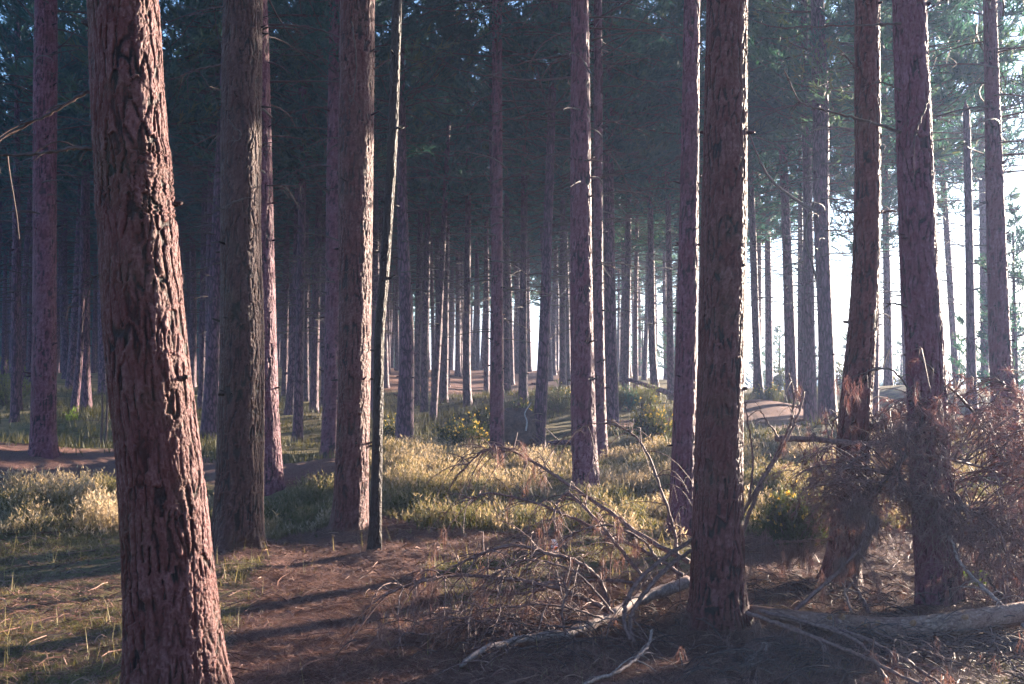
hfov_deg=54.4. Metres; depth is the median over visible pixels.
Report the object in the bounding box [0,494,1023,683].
needle litter
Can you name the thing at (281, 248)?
pine tree
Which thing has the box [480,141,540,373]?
pine tree
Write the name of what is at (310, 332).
pine tree
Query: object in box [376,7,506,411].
pine tree
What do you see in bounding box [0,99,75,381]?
pine tree
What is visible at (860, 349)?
pine tree
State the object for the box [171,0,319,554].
pine tree
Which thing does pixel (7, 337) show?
pine tree
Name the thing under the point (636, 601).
fallen treetop
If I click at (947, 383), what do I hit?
water
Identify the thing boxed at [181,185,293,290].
pine tree
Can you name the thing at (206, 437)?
grass
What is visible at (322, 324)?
pine tree
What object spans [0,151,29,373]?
pine tree
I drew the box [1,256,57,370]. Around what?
pine tree
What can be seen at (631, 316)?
pine tree
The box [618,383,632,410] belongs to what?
shrub
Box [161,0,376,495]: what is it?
pine tree
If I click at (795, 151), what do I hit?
pine tree
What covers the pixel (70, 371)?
pine tree
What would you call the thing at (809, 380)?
pine tree
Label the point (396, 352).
pine tree
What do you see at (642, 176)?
pine tree
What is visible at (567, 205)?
pine tree
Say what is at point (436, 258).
pine tree
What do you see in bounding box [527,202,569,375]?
pine tree
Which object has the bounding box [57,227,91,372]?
pine tree
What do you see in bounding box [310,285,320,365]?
pine tree
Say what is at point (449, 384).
pine tree
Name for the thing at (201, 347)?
pine tree
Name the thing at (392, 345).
pine tree
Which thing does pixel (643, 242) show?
pine tree
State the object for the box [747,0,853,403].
pine tree
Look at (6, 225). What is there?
pine tree
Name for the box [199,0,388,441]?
pine tree
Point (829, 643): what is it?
fallen branch
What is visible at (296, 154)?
pine tree
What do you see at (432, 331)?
pine tree
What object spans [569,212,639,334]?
pine tree
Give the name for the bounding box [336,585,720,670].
brush pile
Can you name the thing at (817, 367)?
young pine
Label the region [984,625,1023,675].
fallen branch
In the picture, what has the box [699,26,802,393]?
pine tree
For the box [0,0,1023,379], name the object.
sky
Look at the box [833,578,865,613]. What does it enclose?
fallen branch
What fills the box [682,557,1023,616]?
brush pile
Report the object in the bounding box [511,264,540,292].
pine tree
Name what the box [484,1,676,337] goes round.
pine tree
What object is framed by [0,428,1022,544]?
heather
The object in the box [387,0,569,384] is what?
pine tree
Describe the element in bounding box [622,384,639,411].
evergreen shrub
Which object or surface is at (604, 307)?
pine tree
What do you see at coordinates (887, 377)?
pine tree
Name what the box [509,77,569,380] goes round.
pine tree
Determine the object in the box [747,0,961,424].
pine tree
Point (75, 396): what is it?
pine tree
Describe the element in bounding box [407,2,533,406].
pine tree
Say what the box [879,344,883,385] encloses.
young pine
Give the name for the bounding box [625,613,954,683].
brush pile
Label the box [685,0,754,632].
pine tree
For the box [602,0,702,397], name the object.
pine tree
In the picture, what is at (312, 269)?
pine tree
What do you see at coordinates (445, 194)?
pine tree
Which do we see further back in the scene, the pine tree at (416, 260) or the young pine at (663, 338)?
the pine tree at (416, 260)
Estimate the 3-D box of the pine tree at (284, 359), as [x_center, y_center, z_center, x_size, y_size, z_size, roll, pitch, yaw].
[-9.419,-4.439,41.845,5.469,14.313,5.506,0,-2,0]
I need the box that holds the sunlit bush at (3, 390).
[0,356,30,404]
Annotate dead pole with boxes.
[78,381,104,447]
[97,373,107,447]
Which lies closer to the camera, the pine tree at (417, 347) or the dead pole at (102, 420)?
the dead pole at (102, 420)
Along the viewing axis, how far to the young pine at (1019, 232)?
23.95 m
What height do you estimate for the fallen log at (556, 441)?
0.457 m
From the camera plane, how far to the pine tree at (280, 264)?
52.64 m
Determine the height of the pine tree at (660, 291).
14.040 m
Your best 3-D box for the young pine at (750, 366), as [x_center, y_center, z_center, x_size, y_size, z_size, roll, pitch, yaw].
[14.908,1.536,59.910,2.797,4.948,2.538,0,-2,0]
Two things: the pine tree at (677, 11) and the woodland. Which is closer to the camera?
the pine tree at (677, 11)
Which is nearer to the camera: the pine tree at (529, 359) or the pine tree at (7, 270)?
the pine tree at (529, 359)
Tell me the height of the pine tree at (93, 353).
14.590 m
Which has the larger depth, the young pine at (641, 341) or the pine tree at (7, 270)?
the pine tree at (7, 270)
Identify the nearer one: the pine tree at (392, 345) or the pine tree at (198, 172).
the pine tree at (198, 172)
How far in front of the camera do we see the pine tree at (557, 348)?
59.95 m
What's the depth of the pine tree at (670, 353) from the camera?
35.95 m
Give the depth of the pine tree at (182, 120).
21.65 m
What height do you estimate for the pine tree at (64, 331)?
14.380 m
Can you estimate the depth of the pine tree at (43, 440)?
16.98 m
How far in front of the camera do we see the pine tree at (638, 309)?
55.08 m
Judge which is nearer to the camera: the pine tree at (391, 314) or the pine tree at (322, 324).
the pine tree at (322, 324)
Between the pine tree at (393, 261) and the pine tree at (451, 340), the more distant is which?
the pine tree at (451, 340)
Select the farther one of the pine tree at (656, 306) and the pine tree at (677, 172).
the pine tree at (656, 306)
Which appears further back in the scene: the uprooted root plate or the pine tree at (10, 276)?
the pine tree at (10, 276)
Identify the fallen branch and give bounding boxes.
[582,629,659,683]
[738,641,782,670]
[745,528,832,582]
[745,610,933,683]
[759,608,900,683]
[793,491,887,609]
[815,623,957,683]
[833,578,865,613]
[840,574,881,613]
[874,630,963,683]
[937,534,1023,629]
[982,575,1011,603]
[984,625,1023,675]
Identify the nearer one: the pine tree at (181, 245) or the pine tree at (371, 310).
the pine tree at (181, 245)
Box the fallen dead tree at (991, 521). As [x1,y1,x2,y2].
[763,344,1023,610]
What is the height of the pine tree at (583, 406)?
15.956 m
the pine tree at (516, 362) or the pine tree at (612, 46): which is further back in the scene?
the pine tree at (516, 362)
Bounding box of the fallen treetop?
[340,419,693,681]
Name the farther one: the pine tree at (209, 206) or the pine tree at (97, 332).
the pine tree at (97, 332)
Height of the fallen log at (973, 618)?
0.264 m
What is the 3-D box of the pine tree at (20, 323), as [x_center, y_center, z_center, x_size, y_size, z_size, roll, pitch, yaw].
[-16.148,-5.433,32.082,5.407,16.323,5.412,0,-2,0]
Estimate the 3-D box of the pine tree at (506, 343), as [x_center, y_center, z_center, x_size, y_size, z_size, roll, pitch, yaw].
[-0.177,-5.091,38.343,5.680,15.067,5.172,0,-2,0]
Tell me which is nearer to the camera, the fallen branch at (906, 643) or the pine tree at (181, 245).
the fallen branch at (906, 643)
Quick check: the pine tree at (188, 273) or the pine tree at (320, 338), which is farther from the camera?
the pine tree at (320, 338)
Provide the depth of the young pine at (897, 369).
48.98 m
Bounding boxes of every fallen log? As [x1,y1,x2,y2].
[544,427,570,445]
[621,376,673,396]
[749,602,1023,638]
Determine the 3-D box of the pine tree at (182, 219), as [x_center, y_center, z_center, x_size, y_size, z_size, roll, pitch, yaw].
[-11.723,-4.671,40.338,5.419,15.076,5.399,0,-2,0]
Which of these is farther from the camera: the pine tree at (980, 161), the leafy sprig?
the pine tree at (980, 161)
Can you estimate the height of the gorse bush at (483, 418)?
1.162 m
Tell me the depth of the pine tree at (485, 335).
44.99 m
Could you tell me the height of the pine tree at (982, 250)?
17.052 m
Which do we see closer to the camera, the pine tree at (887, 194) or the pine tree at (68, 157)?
the pine tree at (68, 157)
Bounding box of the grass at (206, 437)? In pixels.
[0,383,1019,683]
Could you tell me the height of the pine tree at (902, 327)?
17.062 m
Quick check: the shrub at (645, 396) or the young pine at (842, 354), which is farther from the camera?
the young pine at (842, 354)
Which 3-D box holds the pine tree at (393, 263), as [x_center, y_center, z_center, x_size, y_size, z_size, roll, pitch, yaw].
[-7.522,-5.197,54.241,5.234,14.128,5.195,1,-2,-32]
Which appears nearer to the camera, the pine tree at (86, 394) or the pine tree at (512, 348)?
the pine tree at (86, 394)
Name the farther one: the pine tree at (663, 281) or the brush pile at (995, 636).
the pine tree at (663, 281)
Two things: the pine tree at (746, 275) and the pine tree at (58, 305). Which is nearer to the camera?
the pine tree at (746, 275)
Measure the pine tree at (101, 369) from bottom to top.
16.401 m
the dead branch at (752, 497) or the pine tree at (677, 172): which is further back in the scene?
the pine tree at (677, 172)
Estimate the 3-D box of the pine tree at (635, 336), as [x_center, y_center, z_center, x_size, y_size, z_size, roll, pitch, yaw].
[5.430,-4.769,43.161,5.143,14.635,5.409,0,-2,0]
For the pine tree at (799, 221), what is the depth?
37.99 m
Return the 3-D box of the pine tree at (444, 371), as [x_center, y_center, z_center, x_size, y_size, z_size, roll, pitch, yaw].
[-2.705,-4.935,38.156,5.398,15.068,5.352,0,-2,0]
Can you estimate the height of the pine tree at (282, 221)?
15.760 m
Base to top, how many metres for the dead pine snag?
6.723 m
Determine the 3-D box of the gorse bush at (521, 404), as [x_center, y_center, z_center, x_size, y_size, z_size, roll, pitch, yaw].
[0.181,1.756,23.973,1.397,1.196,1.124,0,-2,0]
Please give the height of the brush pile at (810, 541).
0.519 m
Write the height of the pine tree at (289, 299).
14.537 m
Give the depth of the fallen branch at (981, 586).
6.93 m
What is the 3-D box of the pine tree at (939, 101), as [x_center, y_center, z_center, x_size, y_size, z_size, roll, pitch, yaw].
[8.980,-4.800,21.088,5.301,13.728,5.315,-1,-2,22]
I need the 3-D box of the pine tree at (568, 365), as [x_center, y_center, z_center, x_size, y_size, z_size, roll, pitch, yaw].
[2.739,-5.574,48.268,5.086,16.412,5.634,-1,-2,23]
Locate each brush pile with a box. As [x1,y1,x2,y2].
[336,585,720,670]
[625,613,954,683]
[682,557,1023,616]
[753,608,1023,678]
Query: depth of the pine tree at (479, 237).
48.64 m
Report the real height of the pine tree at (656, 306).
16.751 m
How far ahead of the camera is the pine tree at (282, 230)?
54.67 m
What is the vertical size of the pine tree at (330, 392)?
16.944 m
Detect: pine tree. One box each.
[0,0,92,422]
[0,0,94,334]
[0,0,167,458]
[0,0,181,411]
[0,0,234,683]
[0,1,89,410]
[0,4,93,393]
[0,91,27,329]
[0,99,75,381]
[0,144,26,224]
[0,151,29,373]
[0,179,26,313]
[0,246,29,285]
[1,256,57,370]
[2,0,99,409]
[2,266,8,372]
[3,0,221,306]
[4,203,11,372]
[5,188,96,260]
[6,185,96,375]
[10,173,97,378]
[21,51,97,388]
[57,81,170,394]
[57,161,97,372]
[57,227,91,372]
[59,283,70,372]
[68,246,98,371]
[69,197,98,314]
[93,65,200,292]
[159,0,327,438]
[160,0,328,347]
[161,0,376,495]
[162,0,290,357]
[168,0,221,409]
[168,19,274,345]
[168,43,199,386]
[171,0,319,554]
[171,18,325,325]
[172,35,312,332]
[172,169,287,265]
[175,101,200,328]
[175,193,281,246]
[178,1,327,344]
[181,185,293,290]
[182,212,200,318]
[183,245,200,346]
[185,247,200,331]
[185,250,189,337]
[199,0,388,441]
[218,5,327,414]
[219,0,456,458]
[269,0,437,348]
[270,0,440,326]
[271,0,512,443]
[271,9,388,412]
[273,89,315,401]
[273,148,315,395]
[274,233,293,258]
[275,93,292,321]
[275,204,311,368]
[275,253,311,366]
[275,262,290,336]
[276,232,311,323]
[276,247,311,366]
[278,46,384,407]
[278,206,320,314]
[289,248,292,340]
[292,7,460,417]
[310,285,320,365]
[322,0,453,411]
[327,0,436,530]
[371,208,417,387]
[371,232,412,321]
[371,287,372,334]
[374,1,514,420]
[375,0,610,457]
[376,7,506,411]
[384,38,476,405]
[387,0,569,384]
[387,205,415,373]
[389,244,433,281]
[390,231,416,370]
[390,236,413,270]
[390,254,413,358]
[391,237,455,273]
[391,240,416,367]
[392,150,477,385]
[393,97,489,397]
[394,100,486,390]
[396,45,504,403]
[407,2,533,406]
[408,172,490,386]
[433,248,474,369]
[434,241,489,348]
[435,0,683,449]
[436,0,682,493]
[437,48,566,394]
[440,59,542,393]
[450,110,483,374]
[450,244,490,370]
[451,213,490,376]
[451,222,490,370]
[451,245,513,369]
[452,0,569,405]
[455,160,542,341]
[472,145,558,384]
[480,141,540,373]
[483,0,704,458]
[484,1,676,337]
[491,0,705,427]
[502,0,704,383]
[504,62,640,319]
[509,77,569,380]
[509,171,553,371]
[510,85,603,389]
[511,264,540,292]
[512,252,537,361]
[519,87,570,385]
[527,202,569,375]
[530,239,559,370]
[530,252,559,267]
[530,255,559,278]
[530,266,552,296]
[532,227,570,364]
[534,163,642,336]
[566,8,701,389]
[566,118,675,385]
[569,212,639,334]
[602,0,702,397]
[603,99,677,389]
[603,112,677,379]
[603,211,662,375]
[603,247,642,372]
[603,260,633,353]
[606,0,796,329]
[614,0,704,400]
[614,0,747,340]
[615,226,676,288]
[615,266,643,374]
[616,213,644,317]
[617,68,702,331]
[617,243,674,377]
[617,246,676,364]
[618,246,676,375]
[631,0,811,313]
[638,217,677,379]
[640,255,675,292]
[641,247,698,369]
[644,210,698,326]
[653,4,790,332]
[657,193,747,332]
[665,0,701,536]
[673,87,802,336]
[675,1,831,391]
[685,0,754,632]
[698,151,781,390]
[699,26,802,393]
[701,0,894,423]
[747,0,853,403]
[747,0,894,408]
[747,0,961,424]
[747,18,802,391]
[748,0,984,416]
[748,3,892,323]
[748,8,852,382]
[784,0,967,607]
[788,1,944,328]
[804,0,1023,309]
[817,0,898,589]
[830,0,961,385]
[839,14,977,384]
[881,0,1019,322]
[884,0,1023,480]
[888,8,1023,388]
[892,0,1023,344]
[929,0,1023,391]
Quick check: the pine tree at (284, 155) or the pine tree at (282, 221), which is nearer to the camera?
the pine tree at (284, 155)
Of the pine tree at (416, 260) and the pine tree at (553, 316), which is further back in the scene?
the pine tree at (416, 260)
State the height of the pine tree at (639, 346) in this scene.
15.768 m
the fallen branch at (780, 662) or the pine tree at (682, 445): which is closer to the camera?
the fallen branch at (780, 662)
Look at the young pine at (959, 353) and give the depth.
51.87 m
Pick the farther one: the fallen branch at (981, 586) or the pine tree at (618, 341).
the pine tree at (618, 341)
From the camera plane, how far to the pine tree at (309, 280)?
57.77 m
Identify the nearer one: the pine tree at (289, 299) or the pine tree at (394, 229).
the pine tree at (394, 229)
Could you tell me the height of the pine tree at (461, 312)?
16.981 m
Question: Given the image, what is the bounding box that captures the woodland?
[0,263,538,370]
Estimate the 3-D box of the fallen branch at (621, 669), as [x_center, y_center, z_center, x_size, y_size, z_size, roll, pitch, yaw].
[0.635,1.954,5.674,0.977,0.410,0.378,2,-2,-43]
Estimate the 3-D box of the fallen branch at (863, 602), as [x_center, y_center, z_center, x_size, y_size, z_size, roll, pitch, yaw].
[2.502,1.900,7.199,0.300,0.470,0.252,-2,-2,43]
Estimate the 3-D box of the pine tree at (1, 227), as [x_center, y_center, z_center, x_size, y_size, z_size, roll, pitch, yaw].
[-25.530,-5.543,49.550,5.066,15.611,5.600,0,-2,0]
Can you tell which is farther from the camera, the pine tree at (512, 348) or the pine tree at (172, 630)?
the pine tree at (512, 348)
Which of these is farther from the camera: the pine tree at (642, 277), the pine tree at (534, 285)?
the pine tree at (534, 285)
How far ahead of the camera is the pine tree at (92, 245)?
55.17 m
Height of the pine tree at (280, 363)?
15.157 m
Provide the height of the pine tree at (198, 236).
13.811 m
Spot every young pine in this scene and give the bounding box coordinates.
[630,304,660,375]
[656,299,676,368]
[744,329,773,387]
[761,324,796,382]
[815,345,817,386]
[835,330,846,387]
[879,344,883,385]
[882,334,902,382]
[945,200,1023,407]
[946,342,965,388]
[989,304,1023,384]
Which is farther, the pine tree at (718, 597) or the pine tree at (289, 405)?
the pine tree at (289, 405)
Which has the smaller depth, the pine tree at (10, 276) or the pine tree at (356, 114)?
the pine tree at (356, 114)
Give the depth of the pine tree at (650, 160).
24.64 m
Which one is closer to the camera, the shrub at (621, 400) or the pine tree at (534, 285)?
the shrub at (621, 400)
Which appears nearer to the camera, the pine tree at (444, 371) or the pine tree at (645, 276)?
the pine tree at (444, 371)
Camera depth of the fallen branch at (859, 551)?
7.10 m
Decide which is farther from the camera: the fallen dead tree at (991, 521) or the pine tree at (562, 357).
the pine tree at (562, 357)
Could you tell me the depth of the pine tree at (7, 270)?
67.48 m
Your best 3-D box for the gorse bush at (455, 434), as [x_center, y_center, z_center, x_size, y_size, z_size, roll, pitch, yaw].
[-1.048,1.833,19.503,1.504,0.885,1.105,0,-2,0]
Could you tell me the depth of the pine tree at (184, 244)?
50.89 m
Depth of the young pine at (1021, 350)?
46.82 m
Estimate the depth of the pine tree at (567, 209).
41.82 m
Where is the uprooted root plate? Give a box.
[486,403,547,451]
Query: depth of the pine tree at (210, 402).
22.89 m
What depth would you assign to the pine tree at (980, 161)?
29.94 m
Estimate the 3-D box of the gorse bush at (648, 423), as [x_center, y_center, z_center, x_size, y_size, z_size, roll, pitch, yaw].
[2.950,1.653,20.894,1.131,1.113,0.996,0,-2,0]
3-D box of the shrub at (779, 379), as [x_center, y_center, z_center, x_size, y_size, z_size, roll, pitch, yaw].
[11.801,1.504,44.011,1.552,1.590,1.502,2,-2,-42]
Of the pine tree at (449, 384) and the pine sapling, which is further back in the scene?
the pine tree at (449, 384)
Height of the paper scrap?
0.130 m
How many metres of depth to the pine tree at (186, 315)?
66.95 m
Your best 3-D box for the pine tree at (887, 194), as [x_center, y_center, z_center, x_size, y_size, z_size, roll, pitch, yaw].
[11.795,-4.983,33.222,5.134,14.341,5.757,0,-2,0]
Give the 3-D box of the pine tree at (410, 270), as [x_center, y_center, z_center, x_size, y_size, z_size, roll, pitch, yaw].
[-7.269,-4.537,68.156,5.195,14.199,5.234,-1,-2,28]
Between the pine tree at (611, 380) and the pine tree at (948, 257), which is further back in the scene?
the pine tree at (948, 257)
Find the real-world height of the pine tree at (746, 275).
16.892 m
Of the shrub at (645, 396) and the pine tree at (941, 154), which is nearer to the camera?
the pine tree at (941, 154)
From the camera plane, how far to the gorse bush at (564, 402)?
29.87 m
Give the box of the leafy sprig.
[63,406,80,420]
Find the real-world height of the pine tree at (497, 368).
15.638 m
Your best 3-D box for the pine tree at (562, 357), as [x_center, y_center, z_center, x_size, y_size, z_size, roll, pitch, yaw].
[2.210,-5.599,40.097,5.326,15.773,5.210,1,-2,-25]
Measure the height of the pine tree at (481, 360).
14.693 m
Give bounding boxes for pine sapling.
[366,0,404,550]
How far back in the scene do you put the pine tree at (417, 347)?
37.99 m
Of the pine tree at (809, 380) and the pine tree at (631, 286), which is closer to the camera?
the pine tree at (809, 380)
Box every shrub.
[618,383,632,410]
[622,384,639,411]
[634,384,662,409]
[763,360,784,391]
[835,361,843,389]
[893,374,902,384]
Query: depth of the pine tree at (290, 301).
67.72 m
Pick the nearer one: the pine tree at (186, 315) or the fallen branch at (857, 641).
the fallen branch at (857, 641)
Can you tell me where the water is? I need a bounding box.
[879,380,1023,395]
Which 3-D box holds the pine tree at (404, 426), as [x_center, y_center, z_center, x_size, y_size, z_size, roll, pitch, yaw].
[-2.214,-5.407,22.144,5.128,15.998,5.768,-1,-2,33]
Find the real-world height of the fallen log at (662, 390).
0.777 m
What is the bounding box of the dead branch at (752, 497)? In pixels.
[744,373,813,533]
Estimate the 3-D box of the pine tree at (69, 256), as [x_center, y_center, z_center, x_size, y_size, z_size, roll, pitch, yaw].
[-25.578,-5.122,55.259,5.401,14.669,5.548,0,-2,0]
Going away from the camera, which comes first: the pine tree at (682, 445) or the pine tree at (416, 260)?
the pine tree at (682, 445)
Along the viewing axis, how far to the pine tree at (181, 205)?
42.32 m
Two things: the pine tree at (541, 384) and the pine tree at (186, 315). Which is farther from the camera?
the pine tree at (186, 315)
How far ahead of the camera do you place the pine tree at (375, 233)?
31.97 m
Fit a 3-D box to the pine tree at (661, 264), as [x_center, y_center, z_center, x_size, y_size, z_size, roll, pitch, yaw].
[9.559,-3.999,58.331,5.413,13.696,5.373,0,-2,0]
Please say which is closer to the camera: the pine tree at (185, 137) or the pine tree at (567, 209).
the pine tree at (185, 137)
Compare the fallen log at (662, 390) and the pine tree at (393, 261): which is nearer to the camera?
the fallen log at (662, 390)
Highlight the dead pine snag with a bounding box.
[960,99,979,421]
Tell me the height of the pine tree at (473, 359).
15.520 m
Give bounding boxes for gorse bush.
[371,413,395,439]
[425,414,489,450]
[436,398,489,445]
[504,390,533,413]
[532,379,570,412]
[627,395,672,444]
[748,380,784,400]
[750,480,829,549]
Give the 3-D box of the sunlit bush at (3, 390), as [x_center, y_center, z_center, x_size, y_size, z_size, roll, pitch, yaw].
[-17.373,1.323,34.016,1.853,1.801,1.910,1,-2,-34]
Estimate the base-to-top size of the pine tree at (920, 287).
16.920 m
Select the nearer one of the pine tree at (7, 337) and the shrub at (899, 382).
the shrub at (899, 382)
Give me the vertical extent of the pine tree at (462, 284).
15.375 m
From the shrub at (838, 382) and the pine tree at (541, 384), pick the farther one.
the shrub at (838, 382)
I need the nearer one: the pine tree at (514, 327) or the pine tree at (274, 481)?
the pine tree at (274, 481)
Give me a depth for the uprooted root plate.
21.33 m
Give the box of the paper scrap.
[551,539,557,551]
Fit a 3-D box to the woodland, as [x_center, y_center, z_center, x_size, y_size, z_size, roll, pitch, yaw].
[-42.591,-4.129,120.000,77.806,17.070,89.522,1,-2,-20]
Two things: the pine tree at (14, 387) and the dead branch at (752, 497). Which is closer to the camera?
the dead branch at (752, 497)
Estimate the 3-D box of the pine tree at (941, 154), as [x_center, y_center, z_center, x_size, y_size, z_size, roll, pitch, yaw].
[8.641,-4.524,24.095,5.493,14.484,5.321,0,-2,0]
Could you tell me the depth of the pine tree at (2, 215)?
41.44 m

